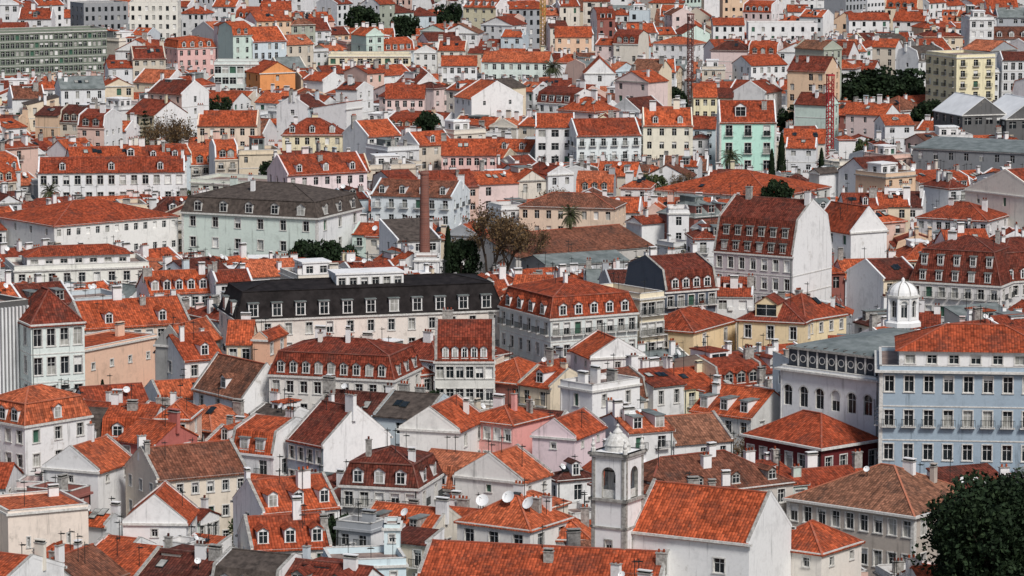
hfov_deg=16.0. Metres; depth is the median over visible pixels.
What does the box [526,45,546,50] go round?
narrow town house
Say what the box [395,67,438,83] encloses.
tenement house
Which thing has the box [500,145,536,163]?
tenement house
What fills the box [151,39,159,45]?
narrow town house
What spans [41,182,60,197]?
palm tree
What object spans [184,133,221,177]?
town house
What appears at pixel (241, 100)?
tenement house
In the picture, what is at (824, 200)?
terraced house
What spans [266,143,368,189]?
house
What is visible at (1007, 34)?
terraced house
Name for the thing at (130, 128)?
tenement house
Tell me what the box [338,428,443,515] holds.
dark roof house
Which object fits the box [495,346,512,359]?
tenement house
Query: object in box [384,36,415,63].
tenement house
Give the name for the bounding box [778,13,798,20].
narrow town house
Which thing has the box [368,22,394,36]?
tenement house
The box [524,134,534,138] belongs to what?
narrow town house
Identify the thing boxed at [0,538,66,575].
tenement house
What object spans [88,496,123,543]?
courtyard annex
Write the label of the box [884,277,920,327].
glazed cupola
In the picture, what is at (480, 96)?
white gable house
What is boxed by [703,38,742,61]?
tenement house
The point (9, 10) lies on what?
town house
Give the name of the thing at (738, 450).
autumn tree
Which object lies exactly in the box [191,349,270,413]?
steep roof house
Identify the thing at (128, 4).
narrow town house
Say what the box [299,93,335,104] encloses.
terraced house
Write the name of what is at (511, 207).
courtyard annex
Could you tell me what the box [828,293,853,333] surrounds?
courtyard annex
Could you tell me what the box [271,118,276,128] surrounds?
tenement house
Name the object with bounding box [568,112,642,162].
white tenement
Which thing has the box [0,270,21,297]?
terraced house
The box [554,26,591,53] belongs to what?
peach row
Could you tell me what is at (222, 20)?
town house
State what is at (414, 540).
courtyard annex
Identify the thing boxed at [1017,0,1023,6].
narrow town house
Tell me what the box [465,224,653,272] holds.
market shed
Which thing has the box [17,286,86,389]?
corner tower block
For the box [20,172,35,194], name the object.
town house
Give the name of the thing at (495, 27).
town house
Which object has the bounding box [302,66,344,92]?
narrow town house
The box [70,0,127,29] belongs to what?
grey tower block
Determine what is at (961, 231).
terraced house
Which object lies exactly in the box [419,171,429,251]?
brick factory chimney
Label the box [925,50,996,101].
cream apartment tower
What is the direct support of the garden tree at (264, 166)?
on the ground
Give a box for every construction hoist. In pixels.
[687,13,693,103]
[825,74,834,155]
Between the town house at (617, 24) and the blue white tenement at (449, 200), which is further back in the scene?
the town house at (617, 24)
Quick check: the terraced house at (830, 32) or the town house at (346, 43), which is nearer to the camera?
the town house at (346, 43)
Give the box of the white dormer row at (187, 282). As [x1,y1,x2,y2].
[135,262,210,307]
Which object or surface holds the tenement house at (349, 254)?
on the ground
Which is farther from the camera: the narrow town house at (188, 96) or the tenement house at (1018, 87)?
the tenement house at (1018, 87)
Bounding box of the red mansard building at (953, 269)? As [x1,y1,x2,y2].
[909,228,1014,323]
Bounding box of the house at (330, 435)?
[285,390,392,475]
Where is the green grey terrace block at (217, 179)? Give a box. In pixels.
[189,173,266,190]
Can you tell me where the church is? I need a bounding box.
[631,478,795,575]
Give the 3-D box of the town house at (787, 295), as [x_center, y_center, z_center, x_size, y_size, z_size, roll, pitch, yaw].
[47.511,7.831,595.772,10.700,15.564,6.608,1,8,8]
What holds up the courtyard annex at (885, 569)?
on the ground
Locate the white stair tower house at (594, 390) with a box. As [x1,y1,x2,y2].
[558,364,641,416]
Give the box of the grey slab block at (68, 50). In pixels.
[0,25,107,78]
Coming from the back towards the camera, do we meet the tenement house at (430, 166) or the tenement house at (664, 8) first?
the tenement house at (664, 8)
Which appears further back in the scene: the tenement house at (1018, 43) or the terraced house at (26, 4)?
the terraced house at (26, 4)
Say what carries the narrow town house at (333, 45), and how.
on the ground
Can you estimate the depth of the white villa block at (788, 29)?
1265.60 m
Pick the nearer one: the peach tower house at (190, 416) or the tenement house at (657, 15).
the peach tower house at (190, 416)
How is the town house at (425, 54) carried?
on the ground
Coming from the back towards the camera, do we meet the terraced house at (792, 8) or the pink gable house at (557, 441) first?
the terraced house at (792, 8)
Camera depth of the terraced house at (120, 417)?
474.78 m
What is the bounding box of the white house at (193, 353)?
[153,320,221,379]
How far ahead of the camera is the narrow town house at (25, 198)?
730.14 m
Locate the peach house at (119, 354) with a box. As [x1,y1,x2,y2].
[84,321,158,386]
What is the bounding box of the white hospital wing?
[37,148,185,197]
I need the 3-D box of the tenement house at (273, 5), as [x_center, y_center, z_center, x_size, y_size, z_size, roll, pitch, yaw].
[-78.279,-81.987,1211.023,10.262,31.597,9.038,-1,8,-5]
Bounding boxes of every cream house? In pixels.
[123,432,250,535]
[225,305,257,359]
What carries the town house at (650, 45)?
on the ground
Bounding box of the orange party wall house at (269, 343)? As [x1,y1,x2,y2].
[250,317,288,365]
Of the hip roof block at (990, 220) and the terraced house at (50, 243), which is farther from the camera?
the hip roof block at (990, 220)
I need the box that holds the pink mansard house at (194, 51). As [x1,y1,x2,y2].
[164,35,216,75]
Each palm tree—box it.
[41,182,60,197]
[543,59,563,77]
[558,204,582,229]
[719,149,742,168]
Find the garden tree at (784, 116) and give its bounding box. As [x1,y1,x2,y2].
[776,104,793,131]
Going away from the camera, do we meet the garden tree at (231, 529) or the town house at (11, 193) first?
the garden tree at (231, 529)
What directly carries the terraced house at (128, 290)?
on the ground
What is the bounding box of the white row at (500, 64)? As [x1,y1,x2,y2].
[481,51,553,80]
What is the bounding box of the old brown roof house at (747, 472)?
[587,431,796,512]
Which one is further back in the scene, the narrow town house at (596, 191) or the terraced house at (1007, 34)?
the terraced house at (1007, 34)
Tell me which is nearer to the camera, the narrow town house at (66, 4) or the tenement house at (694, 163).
the tenement house at (694, 163)
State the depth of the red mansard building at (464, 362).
501.79 m
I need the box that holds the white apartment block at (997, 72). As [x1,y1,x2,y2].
[995,67,999,99]
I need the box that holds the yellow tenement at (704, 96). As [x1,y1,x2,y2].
[691,83,717,115]
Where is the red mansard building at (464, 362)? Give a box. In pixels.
[433,307,496,404]
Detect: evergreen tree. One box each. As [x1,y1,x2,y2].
[209,94,231,109]
[286,238,329,257]
[307,238,342,260]
[323,240,360,257]
[343,5,381,27]
[389,15,422,37]
[412,110,442,130]
[433,1,462,23]
[447,237,482,274]
[761,178,795,198]
[841,68,890,101]
[841,80,872,101]
[854,65,925,101]
[882,75,925,99]
[910,98,941,121]
[910,467,1023,575]
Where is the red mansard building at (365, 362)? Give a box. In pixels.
[267,319,423,409]
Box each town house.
[0,0,22,21]
[0,71,32,83]
[0,96,7,105]
[0,160,17,191]
[0,182,22,210]
[0,236,21,256]
[0,462,24,493]
[3,78,32,85]
[6,182,14,196]
[13,280,73,305]
[14,134,45,156]
[14,185,41,208]
[18,2,55,26]
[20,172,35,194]
[21,93,59,131]
[23,238,49,249]
[30,132,49,153]
[34,100,63,137]
[36,71,54,95]
[41,72,70,80]
[45,133,92,156]
[53,242,83,244]
[59,97,99,137]
[61,0,86,8]
[62,381,74,391]
[64,9,70,25]
[64,281,80,290]
[65,139,111,156]
[75,375,148,402]
[78,390,108,438]
[103,54,114,75]
[104,53,133,83]
[114,31,158,59]
[115,192,147,208]
[118,0,130,15]
[130,184,160,204]
[131,93,147,103]
[132,27,159,38]
[132,68,181,91]
[134,533,222,575]
[139,249,179,269]
[144,369,197,402]
[146,72,209,136]
[147,193,182,211]
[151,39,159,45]
[160,134,204,144]
[166,204,183,251]
[181,0,194,11]
[181,1,214,35]
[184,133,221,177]
[184,248,196,257]
[189,65,209,78]
[196,250,204,256]
[208,133,238,174]
[213,12,254,58]
[214,242,248,265]
[221,261,237,268]
[228,87,260,108]
[236,2,260,18]
[237,136,281,174]
[247,255,268,258]
[248,388,309,417]
[250,454,283,478]
[267,100,281,117]
[268,140,281,150]
[271,55,306,68]
[275,88,325,143]
[284,542,383,575]
[286,0,312,11]
[291,11,300,16]
[292,62,316,88]
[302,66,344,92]
[312,92,363,129]
[314,38,343,50]
[316,0,352,25]
[316,65,343,77]
[318,36,347,50]
[321,374,394,418]
[331,250,346,264]
[334,75,374,118]
[335,179,369,221]
[336,26,356,31]
[337,39,350,50]
[338,250,393,268]
[340,60,366,70]
[341,111,401,154]
[346,148,371,179]
[350,0,363,5]
[351,211,378,257]
[360,0,395,27]
[362,111,392,119]
[365,136,420,159]
[371,381,449,445]
[373,77,413,100]
[378,80,410,110]
[392,0,419,9]
[392,63,432,75]
[395,123,406,130]
[398,124,450,170]
[400,126,415,132]
[408,329,434,389]
[411,263,441,273]
[412,5,436,27]
[413,43,437,73]
[415,110,454,123]
[417,28,461,47]
[419,21,449,34]
[420,0,434,9]
[428,435,491,495]
[430,217,451,258]
[434,119,486,137]
[435,75,448,84]
[437,35,468,62]
[445,215,489,241]
[447,22,458,28]
[448,160,483,170]
[449,0,465,10]
[460,71,484,80]
[465,119,486,129]
[478,33,500,49]
[478,262,508,290]
[480,12,526,38]
[485,75,509,87]
[496,265,521,284]
[497,74,526,114]
[497,148,516,159]
[497,262,512,275]
[506,251,557,276]
[507,1,540,48]
[508,164,546,198]
[512,480,571,513]
[517,109,535,138]
[522,74,554,82]
[522,76,546,115]
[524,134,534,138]
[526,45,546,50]
[530,262,542,273]
[531,155,574,192]
[536,81,551,96]
[538,346,570,367]
[546,17,567,50]
[550,45,565,59]
[553,49,578,77]
[555,156,599,166]
[556,0,579,25]
[569,84,606,97]
[574,24,593,50]
[576,53,594,58]
[576,166,617,196]
[578,0,582,25]
[578,259,615,273]
[582,187,601,194]
[582,438,646,476]
[590,2,615,50]
[593,109,613,117]
[594,33,613,58]
[600,93,616,105]
[602,189,643,219]
[606,56,630,76]
[610,0,627,4]
[613,22,649,63]
[613,31,651,58]
[614,8,628,21]
[614,64,668,105]
[615,17,647,30]
[615,192,662,201]
[619,170,655,196]
[622,112,641,145]
[628,0,640,4]
[628,250,648,262]
[629,55,672,105]
[637,337,688,360]
[639,0,651,7]
[646,154,696,184]
[648,0,685,22]
[656,26,676,40]
[664,410,735,454]
[666,247,685,253]
[684,69,701,100]
[684,223,716,264]
[686,469,733,487]
[688,6,711,23]
[693,116,716,169]
[694,60,705,72]
[701,0,719,16]
[730,73,778,87]
[738,341,797,350]
[748,33,782,54]
[755,446,809,493]
[761,34,793,39]
[770,348,788,393]
[772,288,830,303]
[774,36,796,43]
[777,39,802,72]
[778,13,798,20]
[781,119,817,131]
[785,137,818,176]
[786,55,840,111]
[794,32,842,99]
[794,83,839,155]
[799,6,833,38]
[801,448,862,488]
[831,252,846,304]
[832,33,867,59]
[834,9,851,33]
[834,247,895,305]
[837,150,901,197]
[838,28,874,38]
[838,100,852,134]
[844,94,900,138]
[852,55,880,72]
[854,161,916,191]
[857,97,897,108]
[862,35,874,59]
[864,144,911,165]
[866,0,884,11]
[871,34,902,74]
[875,30,909,41]
[875,181,911,231]
[885,0,922,30]
[886,93,916,114]
[888,219,932,250]
[892,4,931,31]
[895,39,942,86]
[900,31,916,38]
[900,145,913,162]
[902,33,952,49]
[910,15,957,34]
[914,122,920,130]
[918,25,963,49]
[927,304,998,327]
[942,294,1022,323]
[946,0,964,9]
[948,21,960,34]
[952,216,973,228]
[956,4,979,20]
[959,314,971,321]
[960,2,996,39]
[961,0,983,5]
[975,162,1011,181]
[984,0,1017,8]
[988,311,1023,329]
[989,222,1023,239]
[993,3,1023,25]
[996,51,1023,97]
[1008,299,1023,312]
[1010,466,1023,477]
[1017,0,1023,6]
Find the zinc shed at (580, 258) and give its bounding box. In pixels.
[519,240,629,271]
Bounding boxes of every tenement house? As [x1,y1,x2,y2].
[0,71,26,77]
[0,74,8,88]
[0,130,39,176]
[0,141,21,189]
[0,253,5,281]
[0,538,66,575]
[15,273,44,283]
[26,0,63,25]
[30,134,69,145]
[32,533,73,558]
[51,275,58,280]
[51,531,129,575]
[54,70,105,105]
[64,13,69,25]
[65,273,114,290]
[68,278,125,300]
[76,101,123,145]
[84,185,129,201]
[86,70,96,75]
[98,96,135,119]
[110,137,142,155]
[122,113,140,143]
[126,93,187,143]
[126,189,151,196]
[128,275,139,284]
[129,39,166,79]
[133,243,182,258]
[134,87,149,99]
[160,135,191,194]
[166,66,188,72]
[178,72,215,89]
[189,137,196,142]
[198,186,226,192]
[204,130,235,144]
[205,82,251,109]
[212,0,242,20]
[232,398,301,475]
[244,9,291,34]
[249,0,261,5]
[260,0,291,16]
[260,119,277,144]
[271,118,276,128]
[279,252,305,258]
[290,13,316,45]
[298,89,319,94]
[299,7,334,26]
[305,15,331,45]
[308,141,336,152]
[310,464,344,515]
[328,23,349,39]
[340,250,383,261]
[350,22,384,50]
[360,257,408,274]
[361,329,404,343]
[363,190,370,219]
[367,496,461,539]
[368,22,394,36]
[371,162,416,189]
[372,240,414,269]
[373,103,378,111]
[378,59,409,83]
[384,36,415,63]
[387,107,409,111]
[388,107,444,126]
[394,4,413,34]
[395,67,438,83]
[398,59,427,70]
[411,34,418,42]
[417,163,432,171]
[422,82,448,111]
[425,164,479,220]
[445,75,474,113]
[463,0,509,28]
[467,40,494,72]
[492,277,548,299]
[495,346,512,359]
[495,355,503,364]
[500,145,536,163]
[501,25,529,48]
[516,357,577,409]
[525,391,569,418]
[536,79,590,112]
[539,73,571,85]
[564,51,610,84]
[588,353,648,408]
[598,152,642,195]
[599,82,614,91]
[599,397,675,460]
[610,559,654,575]
[613,2,642,10]
[619,21,656,42]
[629,4,650,22]
[640,195,666,214]
[654,4,679,21]
[654,51,692,92]
[656,194,726,238]
[660,0,684,19]
[661,353,686,368]
[663,149,708,176]
[667,192,702,203]
[673,334,760,385]
[675,23,710,41]
[678,147,703,177]
[694,19,701,26]
[699,81,733,87]
[701,18,711,38]
[701,59,725,80]
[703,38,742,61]
[710,185,730,202]
[715,82,736,107]
[716,273,755,337]
[717,158,753,172]
[763,449,770,459]
[776,78,786,93]
[782,0,798,9]
[796,0,823,8]
[810,158,839,169]
[811,189,837,201]
[824,0,865,18]
[848,32,879,41]
[852,294,886,333]
[882,151,909,169]
[902,161,935,190]
[904,132,937,152]
[915,115,933,130]
[918,159,956,180]
[925,125,972,137]
[927,227,955,245]
[973,161,1011,183]
[987,125,1018,139]
[1009,38,1023,50]
[1011,78,1023,96]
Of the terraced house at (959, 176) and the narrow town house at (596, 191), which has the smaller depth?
the narrow town house at (596, 191)
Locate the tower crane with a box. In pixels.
[540,0,545,47]
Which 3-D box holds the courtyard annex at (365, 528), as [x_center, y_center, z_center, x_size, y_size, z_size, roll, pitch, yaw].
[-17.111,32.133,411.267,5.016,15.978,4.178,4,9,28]
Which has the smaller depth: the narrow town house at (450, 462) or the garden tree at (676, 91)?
the narrow town house at (450, 462)
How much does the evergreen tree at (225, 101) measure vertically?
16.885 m
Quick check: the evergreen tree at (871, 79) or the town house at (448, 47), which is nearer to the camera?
the evergreen tree at (871, 79)
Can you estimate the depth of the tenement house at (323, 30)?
1178.39 m
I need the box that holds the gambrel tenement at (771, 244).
[712,184,833,309]
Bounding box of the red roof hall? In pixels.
[654,167,831,199]
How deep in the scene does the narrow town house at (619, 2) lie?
1363.89 m
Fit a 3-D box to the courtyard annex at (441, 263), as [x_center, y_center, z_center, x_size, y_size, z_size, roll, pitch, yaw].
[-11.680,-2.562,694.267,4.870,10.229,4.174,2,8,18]
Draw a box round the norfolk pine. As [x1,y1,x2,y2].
[138,110,151,144]
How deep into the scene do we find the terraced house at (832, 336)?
556.53 m
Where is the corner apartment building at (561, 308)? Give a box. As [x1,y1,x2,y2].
[497,263,639,362]
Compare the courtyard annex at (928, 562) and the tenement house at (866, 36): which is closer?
the courtyard annex at (928, 562)
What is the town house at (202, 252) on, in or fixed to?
on the ground
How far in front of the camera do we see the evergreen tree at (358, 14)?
1287.38 m
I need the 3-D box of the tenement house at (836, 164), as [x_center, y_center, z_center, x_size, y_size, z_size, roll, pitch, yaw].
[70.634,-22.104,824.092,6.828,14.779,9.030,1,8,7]
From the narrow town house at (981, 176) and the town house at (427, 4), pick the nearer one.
the narrow town house at (981, 176)
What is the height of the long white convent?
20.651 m
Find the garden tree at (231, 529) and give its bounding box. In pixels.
[227,518,232,542]
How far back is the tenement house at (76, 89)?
937.01 m
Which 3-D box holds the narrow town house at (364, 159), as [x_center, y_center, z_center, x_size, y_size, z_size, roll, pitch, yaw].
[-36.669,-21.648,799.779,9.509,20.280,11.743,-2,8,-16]
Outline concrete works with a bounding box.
[912,136,1023,172]
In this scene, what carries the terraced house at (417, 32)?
on the ground
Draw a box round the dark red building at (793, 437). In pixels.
[739,409,877,468]
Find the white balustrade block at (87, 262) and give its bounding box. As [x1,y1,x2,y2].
[3,243,149,282]
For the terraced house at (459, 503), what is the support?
on the ground
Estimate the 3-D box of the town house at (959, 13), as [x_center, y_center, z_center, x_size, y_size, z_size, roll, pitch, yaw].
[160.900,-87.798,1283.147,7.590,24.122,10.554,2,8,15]
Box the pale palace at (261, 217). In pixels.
[178,173,364,256]
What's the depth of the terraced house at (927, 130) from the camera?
879.10 m
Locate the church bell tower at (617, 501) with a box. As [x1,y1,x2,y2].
[588,416,647,549]
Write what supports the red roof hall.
on the ground
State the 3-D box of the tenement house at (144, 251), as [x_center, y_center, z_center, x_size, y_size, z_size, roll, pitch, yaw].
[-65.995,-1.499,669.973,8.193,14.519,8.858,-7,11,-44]
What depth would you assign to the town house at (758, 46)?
1085.09 m
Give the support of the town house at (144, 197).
on the ground
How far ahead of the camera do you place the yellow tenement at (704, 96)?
955.16 m
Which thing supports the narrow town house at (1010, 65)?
on the ground
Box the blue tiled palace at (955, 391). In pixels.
[874,323,1023,474]
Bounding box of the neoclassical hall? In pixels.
[774,327,915,436]
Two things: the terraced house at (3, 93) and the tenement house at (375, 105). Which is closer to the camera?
the terraced house at (3, 93)
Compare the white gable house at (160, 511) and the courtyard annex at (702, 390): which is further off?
the courtyard annex at (702, 390)
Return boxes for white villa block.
[711,17,744,40]
[746,21,817,39]
[846,12,889,32]
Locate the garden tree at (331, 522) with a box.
[328,512,348,545]
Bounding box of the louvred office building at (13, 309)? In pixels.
[0,294,28,392]
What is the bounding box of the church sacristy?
[790,511,865,575]
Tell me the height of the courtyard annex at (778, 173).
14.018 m
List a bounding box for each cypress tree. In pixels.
[442,225,453,272]
[768,148,775,174]
[776,132,786,170]
[818,147,823,167]
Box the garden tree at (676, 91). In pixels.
[672,86,687,106]
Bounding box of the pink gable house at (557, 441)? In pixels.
[530,406,607,471]
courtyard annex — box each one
[14,468,42,492]
[26,470,92,510]
[30,178,37,197]
[83,388,112,406]
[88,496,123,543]
[102,513,156,544]
[163,533,207,547]
[186,523,234,551]
[197,495,221,534]
[250,105,267,117]
[333,501,383,545]
[364,226,378,259]
[367,180,371,190]
[383,523,446,575]
[398,151,422,170]
[437,63,440,73]
[440,259,463,272]
[442,489,454,496]
[473,398,492,411]
[486,126,507,136]
[487,196,522,224]
[551,456,591,505]
[564,528,590,546]
[567,257,583,279]
[568,490,590,519]
[624,207,665,247]
[625,374,646,408]
[640,164,650,175]
[655,228,685,254]
[672,95,686,106]
[676,66,682,90]
[690,209,717,230]
[693,132,710,155]
[695,71,701,82]
[696,373,732,397]
[752,365,771,386]
[753,376,772,388]
[775,159,790,175]
[782,94,785,104]
[808,160,838,196]
[825,152,850,166]
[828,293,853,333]
[833,129,856,158]
[851,133,871,141]
[861,567,868,575]
[867,131,891,149]
[873,557,905,575]
[886,553,904,575]
[921,560,934,564]
[990,464,1009,477]
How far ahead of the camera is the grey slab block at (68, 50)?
1131.45 m
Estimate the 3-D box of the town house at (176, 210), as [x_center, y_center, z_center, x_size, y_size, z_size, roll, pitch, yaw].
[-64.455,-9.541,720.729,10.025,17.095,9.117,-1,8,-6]
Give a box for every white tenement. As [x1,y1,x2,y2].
[369,167,470,228]
[441,55,477,81]
[534,108,574,162]
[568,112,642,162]
[641,98,693,158]
[652,36,706,61]
[731,54,787,81]
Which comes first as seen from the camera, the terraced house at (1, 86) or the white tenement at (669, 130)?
the white tenement at (669, 130)
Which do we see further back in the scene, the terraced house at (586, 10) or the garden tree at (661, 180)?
the terraced house at (586, 10)
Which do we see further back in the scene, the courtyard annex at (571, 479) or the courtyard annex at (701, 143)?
the courtyard annex at (701, 143)
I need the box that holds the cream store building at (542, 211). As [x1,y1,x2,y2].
[517,182,627,230]
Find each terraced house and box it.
[0,18,28,27]
[0,83,3,90]
[0,88,8,100]
[0,106,31,131]
[0,109,27,138]
[0,201,13,212]
[0,223,7,241]
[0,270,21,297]
[5,106,13,113]
[6,81,43,114]
[13,116,31,141]
[14,241,53,249]
[20,0,31,7]
[30,69,66,79]
[33,192,82,205]
[94,537,162,575]
[101,384,168,438]
[104,76,134,101]
[106,30,147,56]
[107,273,139,297]
[113,235,133,252]
[128,136,159,144]
[138,137,187,187]
[146,391,182,404]
[158,248,228,275]
[160,185,199,203]
[167,62,195,72]
[178,252,202,258]
[181,294,203,312]
[188,291,224,329]
[191,21,217,41]
[196,0,214,10]
[198,386,248,441]
[205,258,252,301]
[205,410,259,440]
[211,546,311,575]
[217,13,252,58]
[234,251,294,280]
[251,21,287,59]
[254,83,289,109]
[259,88,297,94]
[278,258,342,278]
[281,142,310,154]
[284,32,313,67]
[297,84,325,94]
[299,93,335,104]
[313,42,329,65]
[325,80,340,98]
[343,59,384,88]
[355,21,384,33]
[367,153,415,179]
[377,211,441,254]
[401,126,438,137]
[401,214,442,254]
[413,39,422,49]
[415,23,437,35]
[428,69,440,80]
[433,0,457,8]
[448,18,484,46]
[449,490,480,516]
[456,108,501,131]
[471,158,519,216]
[486,129,512,143]
[487,191,531,214]
[489,109,526,138]
[495,357,543,405]
[497,43,525,50]
[497,138,534,158]
[497,155,508,168]
[502,13,525,21]
[502,155,534,169]
[513,268,553,284]
[542,5,558,44]
[548,0,555,4]
[556,89,620,117]
[563,47,570,53]
[564,150,598,191]
[582,0,609,25]
[583,257,619,283]
[597,259,627,283]
[606,86,614,92]
[606,93,614,100]
[614,95,663,118]
[625,353,686,414]
[633,154,658,171]
[642,52,676,86]
[643,184,677,206]
[653,350,712,413]
[655,18,663,26]
[663,196,712,201]
[664,3,694,29]
[683,0,700,6]
[706,75,723,80]
[708,162,742,175]
[710,40,748,78]
[715,73,733,80]
[720,0,746,16]
[729,34,742,40]
[733,73,782,119]
[735,36,769,45]
[742,0,782,20]
[754,331,784,381]
[776,132,783,171]
[780,165,808,181]
[782,38,791,47]
[783,128,826,163]
[786,0,807,16]
[793,92,839,125]
[802,189,829,207]
[816,149,839,167]
[817,37,859,59]
[825,30,838,36]
[828,322,849,337]
[837,182,877,205]
[842,55,861,82]
[845,247,913,333]
[848,136,902,158]
[857,203,907,257]
[860,313,912,332]
[870,26,905,46]
[873,114,914,151]
[886,231,932,266]
[887,179,926,221]
[896,554,937,575]
[902,94,924,103]
[914,126,934,133]
[915,297,940,328]
[919,169,967,212]
[923,0,945,18]
[926,160,970,185]
[926,456,997,487]
[933,218,988,243]
[935,11,956,22]
[941,9,957,14]
[952,164,981,184]
[961,39,1017,66]
[964,10,994,46]
[973,134,989,137]
[994,22,1023,42]
[1003,163,1022,168]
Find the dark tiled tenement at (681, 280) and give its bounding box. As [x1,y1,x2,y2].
[623,241,718,312]
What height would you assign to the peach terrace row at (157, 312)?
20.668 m
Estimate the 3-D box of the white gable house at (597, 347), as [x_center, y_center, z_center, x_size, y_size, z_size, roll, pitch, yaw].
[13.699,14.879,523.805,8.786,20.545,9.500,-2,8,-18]
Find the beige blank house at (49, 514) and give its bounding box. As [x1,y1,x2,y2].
[0,482,90,554]
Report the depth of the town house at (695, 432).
470.41 m
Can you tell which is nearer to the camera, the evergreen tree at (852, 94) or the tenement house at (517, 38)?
the evergreen tree at (852, 94)
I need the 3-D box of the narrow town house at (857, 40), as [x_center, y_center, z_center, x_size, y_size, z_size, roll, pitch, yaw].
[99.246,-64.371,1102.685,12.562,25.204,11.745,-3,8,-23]
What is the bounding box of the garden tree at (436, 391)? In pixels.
[428,388,440,393]
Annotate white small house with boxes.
[413,252,440,272]
[666,197,689,239]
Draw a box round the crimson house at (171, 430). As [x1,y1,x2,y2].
[115,398,199,454]
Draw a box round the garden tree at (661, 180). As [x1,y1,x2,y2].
[643,174,667,187]
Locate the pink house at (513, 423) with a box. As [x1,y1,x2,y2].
[477,388,554,453]
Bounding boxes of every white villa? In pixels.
[453,478,575,544]
[553,498,590,545]
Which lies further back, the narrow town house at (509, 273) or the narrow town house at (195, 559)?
the narrow town house at (509, 273)
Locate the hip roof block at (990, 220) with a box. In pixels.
[915,194,1008,237]
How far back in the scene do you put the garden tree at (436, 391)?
496.90 m
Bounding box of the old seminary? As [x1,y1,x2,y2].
[782,457,960,575]
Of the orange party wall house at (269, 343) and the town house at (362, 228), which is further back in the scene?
the town house at (362, 228)
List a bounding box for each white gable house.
[40,421,131,517]
[120,480,199,545]
[397,390,481,451]
[452,435,553,507]
[453,78,523,118]
[568,322,646,371]
[583,55,615,88]
[824,198,888,262]
[963,168,1023,228]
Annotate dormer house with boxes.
[230,456,341,547]
[235,492,332,558]
[688,373,779,456]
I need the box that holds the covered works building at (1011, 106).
[993,93,1023,139]
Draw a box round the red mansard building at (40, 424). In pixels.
[0,384,93,476]
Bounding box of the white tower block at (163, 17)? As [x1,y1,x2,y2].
[129,0,180,38]
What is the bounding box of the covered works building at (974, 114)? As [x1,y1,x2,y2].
[932,92,1005,134]
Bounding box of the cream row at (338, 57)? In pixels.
[328,51,411,65]
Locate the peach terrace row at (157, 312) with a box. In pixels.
[69,283,190,338]
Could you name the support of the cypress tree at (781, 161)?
on the ground
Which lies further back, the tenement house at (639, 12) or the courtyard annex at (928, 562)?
the tenement house at (639, 12)
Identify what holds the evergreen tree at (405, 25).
on the ground
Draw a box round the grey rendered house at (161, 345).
[153,315,222,379]
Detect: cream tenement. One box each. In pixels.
[196,103,261,145]
[281,113,343,152]
[601,273,667,350]
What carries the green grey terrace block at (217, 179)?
on the ground
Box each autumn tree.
[141,110,187,144]
[150,116,171,137]
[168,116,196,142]
[451,230,485,261]
[463,199,529,272]
[486,209,532,272]
[515,217,551,254]
[536,185,569,196]
[670,170,697,183]
[734,427,749,457]
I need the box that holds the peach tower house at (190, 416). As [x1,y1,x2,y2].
[152,385,204,441]
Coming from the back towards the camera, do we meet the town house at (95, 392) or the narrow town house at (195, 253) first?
the narrow town house at (195, 253)
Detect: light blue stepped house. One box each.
[321,536,408,575]
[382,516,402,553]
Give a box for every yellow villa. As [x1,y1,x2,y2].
[664,301,735,354]
[734,290,812,349]
[786,282,848,340]
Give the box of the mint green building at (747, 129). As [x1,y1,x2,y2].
[716,99,777,171]
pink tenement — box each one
[384,84,425,110]
[420,366,434,392]
[440,133,497,169]
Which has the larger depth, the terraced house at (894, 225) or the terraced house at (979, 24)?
the terraced house at (979, 24)
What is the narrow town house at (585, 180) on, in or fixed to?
on the ground
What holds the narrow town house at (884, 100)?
on the ground
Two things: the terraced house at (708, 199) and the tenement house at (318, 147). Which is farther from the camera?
the tenement house at (318, 147)
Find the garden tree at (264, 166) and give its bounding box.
[259,160,271,174]
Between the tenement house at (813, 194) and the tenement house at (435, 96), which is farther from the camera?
the tenement house at (435, 96)
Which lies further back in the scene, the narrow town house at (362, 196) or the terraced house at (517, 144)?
the terraced house at (517, 144)
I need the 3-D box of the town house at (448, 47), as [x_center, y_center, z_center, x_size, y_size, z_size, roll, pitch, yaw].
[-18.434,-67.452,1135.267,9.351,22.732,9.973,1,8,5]
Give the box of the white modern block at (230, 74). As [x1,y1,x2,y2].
[213,59,260,90]
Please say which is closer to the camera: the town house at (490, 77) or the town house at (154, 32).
the town house at (490, 77)
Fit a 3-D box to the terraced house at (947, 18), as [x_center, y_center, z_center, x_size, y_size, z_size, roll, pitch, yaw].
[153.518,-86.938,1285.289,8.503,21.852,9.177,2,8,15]
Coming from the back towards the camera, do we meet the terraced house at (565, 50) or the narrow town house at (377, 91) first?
the terraced house at (565, 50)
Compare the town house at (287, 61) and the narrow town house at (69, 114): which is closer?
the narrow town house at (69, 114)
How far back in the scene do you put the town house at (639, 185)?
774.79 m
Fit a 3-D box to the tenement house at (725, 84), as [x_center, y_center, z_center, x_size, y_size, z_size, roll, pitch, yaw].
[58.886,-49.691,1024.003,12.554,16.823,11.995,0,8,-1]
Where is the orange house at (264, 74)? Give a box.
[245,59,296,92]
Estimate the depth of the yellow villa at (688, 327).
562.32 m
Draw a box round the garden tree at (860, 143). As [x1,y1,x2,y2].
[853,138,873,151]
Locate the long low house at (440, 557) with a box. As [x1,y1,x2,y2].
[415,524,669,575]
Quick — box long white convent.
[0,186,179,252]
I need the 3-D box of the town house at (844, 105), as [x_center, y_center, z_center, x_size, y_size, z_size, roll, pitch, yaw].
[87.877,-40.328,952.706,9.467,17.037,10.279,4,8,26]
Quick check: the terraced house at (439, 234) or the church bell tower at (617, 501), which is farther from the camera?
the terraced house at (439, 234)
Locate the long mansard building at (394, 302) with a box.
[217,259,500,354]

